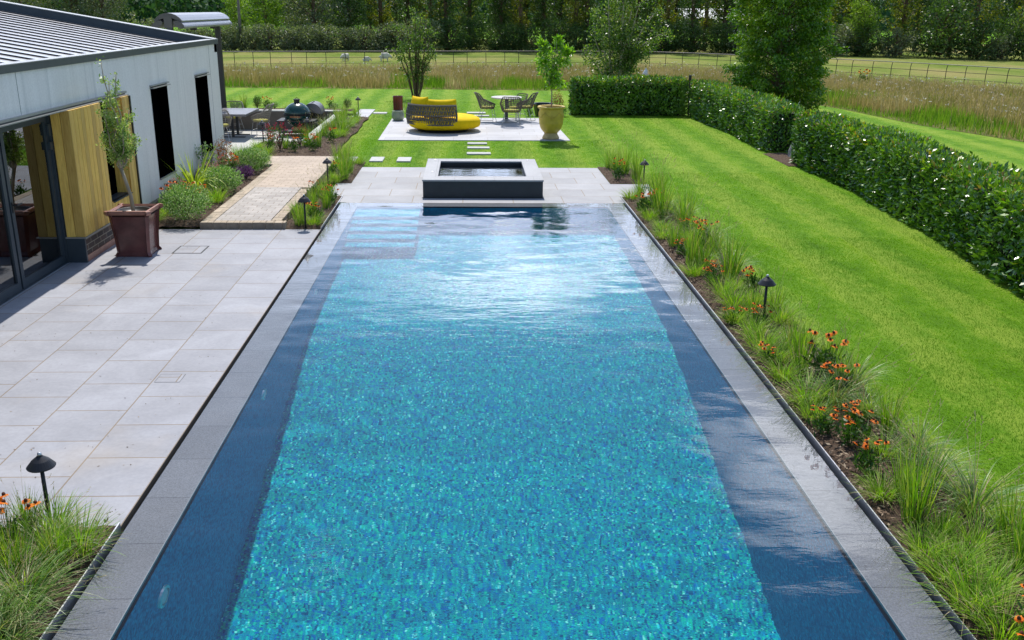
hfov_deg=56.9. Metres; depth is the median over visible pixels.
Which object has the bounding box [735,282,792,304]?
ornamental grass
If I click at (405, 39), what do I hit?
background shrub
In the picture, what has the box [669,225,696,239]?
ornamental grass
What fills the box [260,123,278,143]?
crimson flower
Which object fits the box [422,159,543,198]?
spa
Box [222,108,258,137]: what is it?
dining table
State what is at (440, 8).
background tree
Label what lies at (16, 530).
ornamental grass
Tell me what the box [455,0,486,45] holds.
background tree
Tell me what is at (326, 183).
ornamental grass
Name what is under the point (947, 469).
ornamental grass
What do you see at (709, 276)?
coneflower
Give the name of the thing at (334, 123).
ornamental grass
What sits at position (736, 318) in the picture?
ornamental grass
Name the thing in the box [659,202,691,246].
ornamental grass
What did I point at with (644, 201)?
coneflower
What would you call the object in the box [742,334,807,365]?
ornamental grass
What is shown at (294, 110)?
ceramic grill
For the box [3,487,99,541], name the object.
ornamental grass
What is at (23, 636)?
ornamental grass
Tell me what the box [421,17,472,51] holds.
background shrub
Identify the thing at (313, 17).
background tree
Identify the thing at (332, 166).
coneflower
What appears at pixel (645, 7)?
background tree
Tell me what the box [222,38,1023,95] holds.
pasture
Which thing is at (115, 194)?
window
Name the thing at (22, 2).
background tree
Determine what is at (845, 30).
background shrub
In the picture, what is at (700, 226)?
coneflower
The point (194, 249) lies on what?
inspection cover
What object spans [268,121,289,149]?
crimson flower
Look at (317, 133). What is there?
ornamental grass
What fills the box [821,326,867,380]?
ornamental grass
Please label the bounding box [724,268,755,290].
ornamental grass
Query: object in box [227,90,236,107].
ornamental grass
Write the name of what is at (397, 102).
cylinder planter
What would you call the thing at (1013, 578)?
ornamental grass
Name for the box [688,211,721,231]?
ornamental grass
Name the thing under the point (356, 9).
background tree
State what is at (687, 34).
background shrub
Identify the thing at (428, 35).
background shrub
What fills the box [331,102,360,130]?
ornamental grass
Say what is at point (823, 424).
coneflower
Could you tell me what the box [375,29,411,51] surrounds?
background shrub
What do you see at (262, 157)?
variegated shrub
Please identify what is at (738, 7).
background tree
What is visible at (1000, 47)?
background shrub
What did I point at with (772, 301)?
ornamental grass
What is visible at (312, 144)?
coneflower
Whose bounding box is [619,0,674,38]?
background tree
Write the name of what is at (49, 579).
ornamental grass
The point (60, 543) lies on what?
ornamental grass
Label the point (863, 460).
coneflower
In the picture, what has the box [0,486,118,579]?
ornamental grass
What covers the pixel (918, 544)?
ornamental grass
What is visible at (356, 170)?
soil
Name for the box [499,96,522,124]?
wicker chair
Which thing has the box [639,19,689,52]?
background shrub
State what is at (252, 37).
background shrub
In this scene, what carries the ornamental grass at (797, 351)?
on the soil at (895, 521)
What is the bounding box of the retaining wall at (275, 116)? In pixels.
[229,109,340,129]
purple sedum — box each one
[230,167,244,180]
[236,164,254,178]
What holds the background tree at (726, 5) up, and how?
on the pasture
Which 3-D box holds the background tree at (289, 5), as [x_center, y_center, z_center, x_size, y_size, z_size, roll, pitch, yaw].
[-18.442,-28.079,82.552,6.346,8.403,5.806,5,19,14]
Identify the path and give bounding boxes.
[215,187,301,220]
[255,156,333,188]
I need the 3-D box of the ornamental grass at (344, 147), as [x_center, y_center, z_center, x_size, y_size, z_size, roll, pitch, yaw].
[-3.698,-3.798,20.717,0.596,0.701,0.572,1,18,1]
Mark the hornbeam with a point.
(781, 49)
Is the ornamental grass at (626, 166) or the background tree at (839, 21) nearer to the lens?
the ornamental grass at (626, 166)
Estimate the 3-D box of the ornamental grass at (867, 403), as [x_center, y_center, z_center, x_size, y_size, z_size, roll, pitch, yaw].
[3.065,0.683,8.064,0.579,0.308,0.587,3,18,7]
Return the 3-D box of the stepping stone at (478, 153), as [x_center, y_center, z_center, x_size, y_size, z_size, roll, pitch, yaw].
[-0.790,-3.943,22.468,0.570,0.062,0.270,0,18,-2]
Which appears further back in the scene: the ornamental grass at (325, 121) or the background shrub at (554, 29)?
the background shrub at (554, 29)
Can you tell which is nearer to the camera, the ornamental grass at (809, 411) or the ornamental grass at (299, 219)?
the ornamental grass at (809, 411)
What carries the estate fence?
on the meadow
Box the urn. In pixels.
[538,105,564,139]
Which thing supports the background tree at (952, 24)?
on the pasture
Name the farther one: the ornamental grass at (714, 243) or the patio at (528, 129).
the patio at (528, 129)
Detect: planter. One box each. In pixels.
[103,203,162,257]
[392,110,403,120]
[393,95,402,109]
[534,102,552,115]
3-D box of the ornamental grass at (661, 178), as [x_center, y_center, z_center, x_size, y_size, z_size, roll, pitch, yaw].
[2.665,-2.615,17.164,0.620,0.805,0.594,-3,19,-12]
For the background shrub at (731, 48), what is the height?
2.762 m
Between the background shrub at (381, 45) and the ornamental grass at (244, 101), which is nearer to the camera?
the ornamental grass at (244, 101)
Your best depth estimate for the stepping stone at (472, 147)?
23.31 m
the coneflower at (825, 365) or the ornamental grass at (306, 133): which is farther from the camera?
the ornamental grass at (306, 133)
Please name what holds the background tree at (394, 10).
on the pasture
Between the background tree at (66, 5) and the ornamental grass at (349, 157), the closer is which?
the ornamental grass at (349, 157)
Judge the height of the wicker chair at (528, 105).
0.874 m
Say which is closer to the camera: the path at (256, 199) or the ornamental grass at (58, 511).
the ornamental grass at (58, 511)
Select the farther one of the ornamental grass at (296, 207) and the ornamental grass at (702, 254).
the ornamental grass at (296, 207)
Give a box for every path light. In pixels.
[26,452,55,519]
[258,120,265,141]
[298,194,309,227]
[322,158,331,182]
[640,159,648,178]
[758,274,775,320]
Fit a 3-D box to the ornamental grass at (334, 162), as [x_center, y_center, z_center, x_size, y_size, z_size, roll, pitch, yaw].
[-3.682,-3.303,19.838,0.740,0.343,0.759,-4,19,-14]
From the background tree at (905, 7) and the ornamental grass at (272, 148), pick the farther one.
the background tree at (905, 7)
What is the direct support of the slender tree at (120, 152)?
on the square planter at (136, 233)
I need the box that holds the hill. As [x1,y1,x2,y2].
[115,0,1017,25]
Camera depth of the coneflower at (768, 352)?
9.12 m
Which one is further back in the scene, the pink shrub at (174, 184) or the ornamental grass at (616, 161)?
the ornamental grass at (616, 161)
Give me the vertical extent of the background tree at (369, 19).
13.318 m
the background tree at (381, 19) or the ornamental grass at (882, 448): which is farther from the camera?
the background tree at (381, 19)
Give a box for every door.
[0,116,65,288]
[0,152,21,302]
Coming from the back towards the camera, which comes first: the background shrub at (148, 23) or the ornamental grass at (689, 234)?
the background shrub at (148, 23)
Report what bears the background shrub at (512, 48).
on the pasture
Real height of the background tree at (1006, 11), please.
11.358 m
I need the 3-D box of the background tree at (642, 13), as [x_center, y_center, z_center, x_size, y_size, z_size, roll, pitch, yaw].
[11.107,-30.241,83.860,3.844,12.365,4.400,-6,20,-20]
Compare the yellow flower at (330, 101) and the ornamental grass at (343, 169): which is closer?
the ornamental grass at (343, 169)
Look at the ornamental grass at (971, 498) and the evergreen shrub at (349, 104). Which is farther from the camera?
the evergreen shrub at (349, 104)
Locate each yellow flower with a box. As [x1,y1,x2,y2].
[262,96,271,108]
[326,96,333,108]
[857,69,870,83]
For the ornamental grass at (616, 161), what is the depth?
19.98 m
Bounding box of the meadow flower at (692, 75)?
[226,61,1021,111]
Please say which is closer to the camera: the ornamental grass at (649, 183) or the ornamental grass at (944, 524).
the ornamental grass at (944, 524)
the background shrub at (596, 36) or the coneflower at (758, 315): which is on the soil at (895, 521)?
the coneflower at (758, 315)
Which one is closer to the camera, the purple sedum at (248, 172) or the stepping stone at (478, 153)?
the purple sedum at (248, 172)
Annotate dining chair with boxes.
[222,109,232,141]
[224,101,244,131]
[251,103,273,137]
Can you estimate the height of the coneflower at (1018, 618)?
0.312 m
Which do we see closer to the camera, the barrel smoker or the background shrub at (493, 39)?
the barrel smoker
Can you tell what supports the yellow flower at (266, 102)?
on the soil at (325, 109)
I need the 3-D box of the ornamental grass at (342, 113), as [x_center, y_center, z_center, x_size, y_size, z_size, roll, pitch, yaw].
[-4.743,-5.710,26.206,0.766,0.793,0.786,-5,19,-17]
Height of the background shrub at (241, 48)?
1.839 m
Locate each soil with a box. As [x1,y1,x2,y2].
[0,525,115,639]
[159,166,268,226]
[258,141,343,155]
[259,108,351,110]
[282,196,341,228]
[311,117,368,141]
[321,161,365,182]
[598,167,645,183]
[624,197,1023,639]
[763,153,805,166]
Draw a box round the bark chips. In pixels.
[1,115,1023,639]
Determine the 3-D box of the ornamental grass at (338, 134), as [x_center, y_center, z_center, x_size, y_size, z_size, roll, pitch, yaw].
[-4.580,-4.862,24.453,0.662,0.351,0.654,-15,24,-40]
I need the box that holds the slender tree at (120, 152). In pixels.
[94,56,146,210]
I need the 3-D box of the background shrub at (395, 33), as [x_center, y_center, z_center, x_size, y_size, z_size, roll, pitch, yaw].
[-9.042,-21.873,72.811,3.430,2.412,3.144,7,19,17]
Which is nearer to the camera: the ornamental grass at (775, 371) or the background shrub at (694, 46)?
the ornamental grass at (775, 371)
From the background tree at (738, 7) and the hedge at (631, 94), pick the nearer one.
the hedge at (631, 94)
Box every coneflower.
[0,492,40,556]
[159,180,187,204]
[222,152,238,169]
[262,134,275,147]
[287,136,300,151]
[304,133,319,150]
[305,201,324,218]
[307,179,319,196]
[322,184,338,203]
[325,127,336,141]
[328,160,339,174]
[609,157,626,178]
[634,191,654,213]
[674,238,689,254]
[679,216,697,232]
[691,218,718,247]
[702,258,719,274]
[703,263,723,283]
[722,305,742,325]
[741,265,763,293]
[744,302,771,325]
[755,341,784,363]
[801,328,848,374]
[806,404,843,436]
[819,360,860,399]
[830,404,878,445]
[842,399,867,427]
[844,436,888,477]
[1014,615,1023,639]
[1015,584,1023,627]
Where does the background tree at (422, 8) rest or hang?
on the pasture
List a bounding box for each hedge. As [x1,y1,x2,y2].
[567,74,688,115]
[686,78,804,152]
[789,107,1023,300]
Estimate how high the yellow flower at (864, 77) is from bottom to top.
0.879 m
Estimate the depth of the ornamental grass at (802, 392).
8.31 m
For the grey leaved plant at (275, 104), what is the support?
on the soil at (325, 109)
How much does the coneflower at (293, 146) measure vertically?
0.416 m
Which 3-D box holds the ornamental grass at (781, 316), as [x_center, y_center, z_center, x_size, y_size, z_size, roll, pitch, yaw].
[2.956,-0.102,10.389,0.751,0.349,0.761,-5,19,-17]
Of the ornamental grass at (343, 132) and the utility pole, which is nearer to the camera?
the ornamental grass at (343, 132)
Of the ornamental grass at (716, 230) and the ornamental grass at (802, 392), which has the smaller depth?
the ornamental grass at (802, 392)
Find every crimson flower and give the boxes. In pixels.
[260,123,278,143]
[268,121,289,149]
[290,122,307,146]
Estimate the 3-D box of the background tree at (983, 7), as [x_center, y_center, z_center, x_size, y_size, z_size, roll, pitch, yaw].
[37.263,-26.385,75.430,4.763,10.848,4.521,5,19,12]
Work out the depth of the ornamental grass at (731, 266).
11.98 m
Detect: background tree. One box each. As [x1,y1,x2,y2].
[2,0,54,6]
[3,0,44,7]
[23,0,113,15]
[61,0,107,17]
[64,0,135,22]
[220,0,252,41]
[235,0,289,40]
[273,0,331,41]
[276,0,352,41]
[295,0,337,30]
[321,0,376,43]
[357,0,383,39]
[365,0,397,29]
[382,0,405,25]
[392,0,424,28]
[413,0,443,48]
[420,0,457,41]
[426,0,465,50]
[454,0,478,34]
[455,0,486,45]
[478,0,531,46]
[486,0,516,48]
[503,0,539,50]
[507,0,536,42]
[528,0,561,38]
[534,0,591,36]
[559,0,588,50]
[566,0,602,50]
[572,0,599,43]
[604,0,637,24]
[619,0,651,27]
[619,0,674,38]
[626,0,652,37]
[651,0,685,51]
[661,0,690,31]
[676,0,709,50]
[696,0,723,50]
[709,0,739,33]
[711,0,738,32]
[723,2,760,22]
[815,0,852,35]
[828,0,882,37]
[837,0,882,55]
[851,0,887,34]
[879,0,926,54]
[892,0,949,50]
[935,0,978,56]
[957,0,1007,55]
[983,0,1023,47]
[1015,0,1023,56]
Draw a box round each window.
[99,102,132,202]
[149,81,176,179]
[194,72,213,156]
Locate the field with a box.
[126,21,1018,43]
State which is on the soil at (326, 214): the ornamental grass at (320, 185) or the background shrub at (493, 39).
the ornamental grass at (320, 185)
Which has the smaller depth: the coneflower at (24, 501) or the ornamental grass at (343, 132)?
the coneflower at (24, 501)
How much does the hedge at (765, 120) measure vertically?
1.355 m
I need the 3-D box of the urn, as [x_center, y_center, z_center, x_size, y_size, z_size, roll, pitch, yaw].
[1.033,-5.229,25.007,0.736,0.855,0.736,0,18,-2]
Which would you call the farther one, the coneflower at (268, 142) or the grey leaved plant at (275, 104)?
the grey leaved plant at (275, 104)
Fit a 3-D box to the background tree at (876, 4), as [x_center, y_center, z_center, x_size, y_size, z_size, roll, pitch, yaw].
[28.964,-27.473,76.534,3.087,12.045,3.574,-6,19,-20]
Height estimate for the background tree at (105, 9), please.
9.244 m
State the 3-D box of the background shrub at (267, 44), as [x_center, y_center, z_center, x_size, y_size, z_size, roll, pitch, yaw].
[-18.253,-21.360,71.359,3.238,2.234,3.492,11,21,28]
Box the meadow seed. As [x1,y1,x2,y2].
[224,60,1023,123]
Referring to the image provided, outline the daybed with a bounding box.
[406,96,479,132]
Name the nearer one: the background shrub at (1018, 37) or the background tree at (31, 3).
the background shrub at (1018, 37)
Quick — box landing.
[352,109,374,116]
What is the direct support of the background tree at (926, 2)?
on the pasture
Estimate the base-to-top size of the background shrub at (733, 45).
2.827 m
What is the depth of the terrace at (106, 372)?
9.34 m
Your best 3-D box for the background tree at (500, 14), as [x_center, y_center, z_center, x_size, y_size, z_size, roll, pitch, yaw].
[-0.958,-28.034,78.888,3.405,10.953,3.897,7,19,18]
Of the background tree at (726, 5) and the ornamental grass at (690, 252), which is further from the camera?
the background tree at (726, 5)
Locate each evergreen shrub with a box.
[253,95,261,107]
[343,98,351,108]
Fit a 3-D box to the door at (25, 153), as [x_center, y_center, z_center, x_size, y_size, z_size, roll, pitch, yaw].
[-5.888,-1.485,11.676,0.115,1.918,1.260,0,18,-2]
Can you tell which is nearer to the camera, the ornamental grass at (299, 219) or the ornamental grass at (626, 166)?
the ornamental grass at (299, 219)
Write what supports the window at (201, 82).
in the pool house
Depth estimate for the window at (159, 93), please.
16.30 m
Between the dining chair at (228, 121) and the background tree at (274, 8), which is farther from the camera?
the background tree at (274, 8)
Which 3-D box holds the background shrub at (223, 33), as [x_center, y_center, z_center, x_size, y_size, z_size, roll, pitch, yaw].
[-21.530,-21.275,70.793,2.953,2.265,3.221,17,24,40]
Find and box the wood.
[1,0,1023,32]
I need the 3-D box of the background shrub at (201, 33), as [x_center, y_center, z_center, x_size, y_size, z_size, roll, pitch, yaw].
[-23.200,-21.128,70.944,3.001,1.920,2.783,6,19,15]
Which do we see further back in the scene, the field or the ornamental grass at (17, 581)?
the field
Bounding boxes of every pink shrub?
[163,178,186,195]
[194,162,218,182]
[215,153,239,170]
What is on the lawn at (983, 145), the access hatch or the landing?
the landing
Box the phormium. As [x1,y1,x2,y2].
[163,147,228,194]
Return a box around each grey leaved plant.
[230,102,241,107]
[269,102,279,108]
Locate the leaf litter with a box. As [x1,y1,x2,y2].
[2,161,315,509]
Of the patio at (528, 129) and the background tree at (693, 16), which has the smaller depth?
the patio at (528, 129)
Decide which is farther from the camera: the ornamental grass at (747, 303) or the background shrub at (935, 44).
the background shrub at (935, 44)
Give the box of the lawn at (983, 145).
[159,87,1023,540]
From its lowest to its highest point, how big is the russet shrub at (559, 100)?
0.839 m
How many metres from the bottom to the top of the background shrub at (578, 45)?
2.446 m
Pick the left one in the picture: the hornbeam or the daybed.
the daybed
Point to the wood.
(148, 8)
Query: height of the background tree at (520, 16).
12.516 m
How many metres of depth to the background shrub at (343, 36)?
72.26 m
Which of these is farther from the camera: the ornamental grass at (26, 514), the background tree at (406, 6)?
the background tree at (406, 6)
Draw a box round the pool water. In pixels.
[52,203,963,639]
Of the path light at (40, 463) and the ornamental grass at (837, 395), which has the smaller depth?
the path light at (40, 463)
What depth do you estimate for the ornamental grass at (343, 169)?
18.64 m
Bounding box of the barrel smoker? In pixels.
[305,101,324,125]
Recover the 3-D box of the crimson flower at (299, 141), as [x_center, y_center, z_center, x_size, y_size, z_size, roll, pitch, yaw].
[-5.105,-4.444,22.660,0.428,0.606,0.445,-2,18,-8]
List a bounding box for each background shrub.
[131,17,174,30]
[174,27,210,36]
[189,27,215,36]
[198,22,240,50]
[214,28,250,50]
[232,22,273,50]
[248,22,291,50]
[269,26,296,50]
[277,24,318,50]
[294,23,332,50]
[313,25,349,50]
[333,26,364,50]
[342,25,384,50]
[364,26,393,51]
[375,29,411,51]
[376,20,414,51]
[388,24,428,51]
[403,15,444,50]
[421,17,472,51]
[450,13,491,50]
[473,22,512,51]
[494,22,531,51]
[511,25,549,51]
[533,17,577,51]
[552,22,596,52]
[580,19,616,51]
[614,19,653,49]
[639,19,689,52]
[657,19,693,51]
[674,26,719,52]
[701,20,733,53]
[714,21,746,53]
[725,21,764,53]
[821,21,866,55]
[840,23,894,56]
[872,27,922,56]
[902,0,980,58]
[943,17,1019,59]
[985,34,1022,59]
[1001,8,1023,60]
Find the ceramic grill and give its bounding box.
[276,97,317,132]
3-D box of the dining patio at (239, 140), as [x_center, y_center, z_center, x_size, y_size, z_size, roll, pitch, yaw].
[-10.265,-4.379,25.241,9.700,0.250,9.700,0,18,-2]
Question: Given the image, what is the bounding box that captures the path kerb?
[200,163,308,228]
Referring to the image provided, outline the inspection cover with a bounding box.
[172,246,208,252]
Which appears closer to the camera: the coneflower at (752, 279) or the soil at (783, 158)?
the coneflower at (752, 279)
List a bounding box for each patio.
[224,130,303,158]
[378,118,569,140]
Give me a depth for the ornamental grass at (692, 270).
12.21 m
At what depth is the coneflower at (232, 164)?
18.61 m
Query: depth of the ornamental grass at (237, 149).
20.40 m
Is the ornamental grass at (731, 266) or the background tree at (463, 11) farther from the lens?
the background tree at (463, 11)
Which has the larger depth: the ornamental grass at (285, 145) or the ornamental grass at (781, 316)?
the ornamental grass at (285, 145)
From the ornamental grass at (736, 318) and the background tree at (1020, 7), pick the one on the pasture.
the background tree at (1020, 7)
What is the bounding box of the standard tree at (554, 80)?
[534,33,575,106]
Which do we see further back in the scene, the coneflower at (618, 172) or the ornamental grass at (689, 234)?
the coneflower at (618, 172)
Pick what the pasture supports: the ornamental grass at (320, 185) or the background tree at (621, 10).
the background tree at (621, 10)
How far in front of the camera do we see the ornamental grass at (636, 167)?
18.99 m
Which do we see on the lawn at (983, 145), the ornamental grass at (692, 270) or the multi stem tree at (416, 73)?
the multi stem tree at (416, 73)
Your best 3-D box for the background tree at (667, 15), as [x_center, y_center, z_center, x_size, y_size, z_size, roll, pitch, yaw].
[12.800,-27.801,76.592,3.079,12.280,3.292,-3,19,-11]
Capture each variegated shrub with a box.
[158,182,213,219]
[199,164,244,191]
[234,146,271,170]
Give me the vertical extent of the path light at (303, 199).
0.590 m
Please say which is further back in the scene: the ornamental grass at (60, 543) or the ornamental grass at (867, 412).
the ornamental grass at (867, 412)
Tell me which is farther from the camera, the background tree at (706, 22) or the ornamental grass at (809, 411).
the background tree at (706, 22)
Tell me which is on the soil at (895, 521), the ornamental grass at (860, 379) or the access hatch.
the ornamental grass at (860, 379)
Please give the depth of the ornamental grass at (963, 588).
5.49 m
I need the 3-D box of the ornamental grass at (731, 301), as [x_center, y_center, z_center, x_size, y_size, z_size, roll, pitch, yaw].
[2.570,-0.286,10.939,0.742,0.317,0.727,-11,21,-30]
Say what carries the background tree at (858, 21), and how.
on the pasture
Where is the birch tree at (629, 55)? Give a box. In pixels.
[579,0,678,77]
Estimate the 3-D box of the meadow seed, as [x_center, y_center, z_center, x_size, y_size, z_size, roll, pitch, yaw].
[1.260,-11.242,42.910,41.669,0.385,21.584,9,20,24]
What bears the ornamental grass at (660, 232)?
on the soil at (895, 521)
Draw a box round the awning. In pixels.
[152,12,231,130]
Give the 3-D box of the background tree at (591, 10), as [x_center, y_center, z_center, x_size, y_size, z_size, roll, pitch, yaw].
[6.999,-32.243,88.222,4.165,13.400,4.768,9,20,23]
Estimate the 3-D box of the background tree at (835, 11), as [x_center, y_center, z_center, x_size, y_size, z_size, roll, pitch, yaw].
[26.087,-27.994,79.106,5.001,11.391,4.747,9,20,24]
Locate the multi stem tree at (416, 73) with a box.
[383,5,437,96]
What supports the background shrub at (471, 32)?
on the pasture
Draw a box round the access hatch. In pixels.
[155,374,185,381]
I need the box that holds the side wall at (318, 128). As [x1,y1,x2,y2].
[309,114,335,138]
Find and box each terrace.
[0,229,320,531]
[333,167,651,204]
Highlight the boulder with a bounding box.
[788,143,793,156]
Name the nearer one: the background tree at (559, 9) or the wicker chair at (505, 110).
the wicker chair at (505, 110)
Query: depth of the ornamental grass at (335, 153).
20.25 m
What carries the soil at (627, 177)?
on the lawn at (983, 145)
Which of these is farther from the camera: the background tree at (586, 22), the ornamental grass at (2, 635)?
the background tree at (586, 22)
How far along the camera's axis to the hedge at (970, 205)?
15.03 m
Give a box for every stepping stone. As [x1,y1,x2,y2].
[369,157,384,161]
[396,157,411,161]
[467,112,485,113]
[467,142,486,144]
[467,146,489,148]
[467,152,490,154]
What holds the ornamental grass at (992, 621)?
on the soil at (895, 521)
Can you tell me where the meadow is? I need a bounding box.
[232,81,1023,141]
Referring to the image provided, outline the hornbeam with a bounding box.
[720,0,849,110]
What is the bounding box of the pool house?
[0,0,225,305]
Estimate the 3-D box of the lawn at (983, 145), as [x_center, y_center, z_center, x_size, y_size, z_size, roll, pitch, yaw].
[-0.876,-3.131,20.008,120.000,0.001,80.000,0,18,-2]
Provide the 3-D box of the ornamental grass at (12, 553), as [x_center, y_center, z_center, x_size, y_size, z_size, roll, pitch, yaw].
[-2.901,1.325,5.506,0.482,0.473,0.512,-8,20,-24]
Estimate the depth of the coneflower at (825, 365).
8.36 m
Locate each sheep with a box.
[340,53,348,60]
[379,53,391,60]
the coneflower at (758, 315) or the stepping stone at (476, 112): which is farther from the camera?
the stepping stone at (476, 112)
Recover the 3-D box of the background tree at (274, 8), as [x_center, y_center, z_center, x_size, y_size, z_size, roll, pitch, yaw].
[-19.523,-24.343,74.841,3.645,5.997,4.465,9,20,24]
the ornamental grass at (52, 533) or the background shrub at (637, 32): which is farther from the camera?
the background shrub at (637, 32)
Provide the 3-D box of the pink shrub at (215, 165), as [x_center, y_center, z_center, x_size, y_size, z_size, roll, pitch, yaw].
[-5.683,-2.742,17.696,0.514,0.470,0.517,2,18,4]
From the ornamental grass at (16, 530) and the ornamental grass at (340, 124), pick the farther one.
the ornamental grass at (340, 124)
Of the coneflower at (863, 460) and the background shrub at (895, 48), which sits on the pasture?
the background shrub at (895, 48)
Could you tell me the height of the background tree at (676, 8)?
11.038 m
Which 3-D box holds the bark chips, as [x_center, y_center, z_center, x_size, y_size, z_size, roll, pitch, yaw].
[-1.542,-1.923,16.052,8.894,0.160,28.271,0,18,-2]
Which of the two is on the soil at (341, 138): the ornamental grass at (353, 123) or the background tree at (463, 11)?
the ornamental grass at (353, 123)
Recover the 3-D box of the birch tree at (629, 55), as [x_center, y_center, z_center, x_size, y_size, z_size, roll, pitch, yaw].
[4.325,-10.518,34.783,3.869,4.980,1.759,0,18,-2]
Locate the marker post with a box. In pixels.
[687,75,691,116]
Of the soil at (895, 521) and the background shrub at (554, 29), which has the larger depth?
the background shrub at (554, 29)
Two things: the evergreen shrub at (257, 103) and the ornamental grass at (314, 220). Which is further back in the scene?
the evergreen shrub at (257, 103)
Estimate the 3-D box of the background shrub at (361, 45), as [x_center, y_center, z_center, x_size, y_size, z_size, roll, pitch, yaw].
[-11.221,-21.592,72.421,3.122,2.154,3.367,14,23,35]
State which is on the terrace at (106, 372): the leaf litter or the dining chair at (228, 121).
the leaf litter
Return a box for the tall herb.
[195,141,217,170]
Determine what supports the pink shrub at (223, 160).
on the soil at (195, 223)
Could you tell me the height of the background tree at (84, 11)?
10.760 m
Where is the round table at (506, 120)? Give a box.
[491,96,521,122]
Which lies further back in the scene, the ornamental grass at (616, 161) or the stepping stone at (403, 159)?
the stepping stone at (403, 159)
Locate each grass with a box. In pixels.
[0,482,95,569]
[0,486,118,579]
[0,492,42,568]
[0,506,21,578]
[0,508,55,579]
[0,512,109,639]
[0,536,83,617]
[0,541,57,607]
[0,554,90,639]
[0,555,63,639]
[0,573,31,636]
[1,465,53,535]
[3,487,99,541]
[28,499,128,570]
[154,203,177,216]
[205,185,233,202]
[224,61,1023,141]
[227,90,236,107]
[227,143,252,157]
[237,88,250,107]
[243,138,265,148]
[258,142,277,153]
[282,134,290,148]
[285,200,310,214]
[287,187,310,225]
[288,116,318,146]
[295,179,323,204]
[297,207,329,226]
[299,187,319,212]
[306,107,340,128]
[307,168,333,197]
[309,113,325,146]
[315,177,333,208]
[317,164,339,198]
[319,116,331,135]
[319,156,344,169]
[324,167,348,182]
[326,128,344,137]
[326,141,354,179]
[327,107,340,131]
[330,133,354,159]
[330,138,347,164]
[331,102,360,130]
[332,98,346,121]
[332,105,348,130]
[332,105,353,125]
[336,126,354,136]
[337,132,355,167]
[337,145,360,173]
[346,113,360,122]
[346,117,357,126]
[351,105,360,116]
[352,154,366,165]
[601,141,625,168]
[604,142,626,167]
[610,130,633,174]
[613,184,645,199]
[621,134,645,179]
[622,164,655,196]
[631,155,677,217]
[635,204,665,221]
[638,157,676,198]
[645,154,671,196]
[646,214,680,229]
[648,221,679,239]
[651,187,710,218]
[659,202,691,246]
[663,199,687,213]
[667,172,715,227]
[668,198,715,263]
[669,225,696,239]
[674,214,708,247]
[675,256,711,276]
[676,203,746,246]
[684,217,719,267]
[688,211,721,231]
[699,224,775,272]
[699,242,721,266]
[701,269,750,299]
[702,207,731,255]
[703,211,767,279]
[705,282,762,308]
[710,300,755,323]
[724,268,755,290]
[725,307,776,337]
[726,291,750,315]
[727,273,775,313]
[733,319,790,354]
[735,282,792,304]
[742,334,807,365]
[750,294,812,329]
[752,349,816,385]
[757,266,791,312]
[762,365,852,406]
[765,302,810,351]
[776,296,824,373]
[777,317,834,345]
[785,388,842,421]
[788,338,879,408]
[799,328,915,392]
[815,313,857,368]
[819,365,905,428]
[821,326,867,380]
[839,384,902,415]
[842,466,914,507]
[852,423,917,461]
[856,390,982,464]
[856,413,950,497]
[860,358,923,435]
[862,399,997,499]
[871,404,992,527]
[882,512,975,567]
[889,400,1023,533]
[892,527,1016,603]
[904,544,1023,635]
[913,520,1015,584]
[917,474,977,541]
[923,501,1018,562]
[939,572,1023,639]
[955,543,1023,605]
[967,458,1023,547]
[984,462,1023,572]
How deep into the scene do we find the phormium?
16.79 m
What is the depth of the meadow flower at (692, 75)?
41.44 m
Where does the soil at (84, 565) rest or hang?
on the terrace at (106, 372)
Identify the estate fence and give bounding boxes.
[222,51,1023,83]
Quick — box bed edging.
[39,195,976,639]
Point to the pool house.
(62, 187)
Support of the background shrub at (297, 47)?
on the pasture
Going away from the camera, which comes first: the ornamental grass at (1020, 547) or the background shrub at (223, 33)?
the ornamental grass at (1020, 547)
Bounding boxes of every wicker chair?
[474,92,496,122]
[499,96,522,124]
[508,93,527,120]
[515,92,538,121]
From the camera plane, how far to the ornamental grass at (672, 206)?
15.91 m
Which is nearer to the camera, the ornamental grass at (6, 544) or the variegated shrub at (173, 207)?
the ornamental grass at (6, 544)
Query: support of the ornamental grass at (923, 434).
on the soil at (895, 521)
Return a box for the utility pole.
[237,0,243,50]
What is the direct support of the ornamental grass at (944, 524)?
on the soil at (895, 521)
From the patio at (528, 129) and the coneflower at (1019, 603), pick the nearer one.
the coneflower at (1019, 603)
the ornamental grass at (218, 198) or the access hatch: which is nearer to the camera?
the access hatch
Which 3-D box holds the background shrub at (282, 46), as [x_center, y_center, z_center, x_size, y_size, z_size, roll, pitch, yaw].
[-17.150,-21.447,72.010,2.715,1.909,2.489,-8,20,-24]
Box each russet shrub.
[212,135,231,166]
[552,89,563,104]

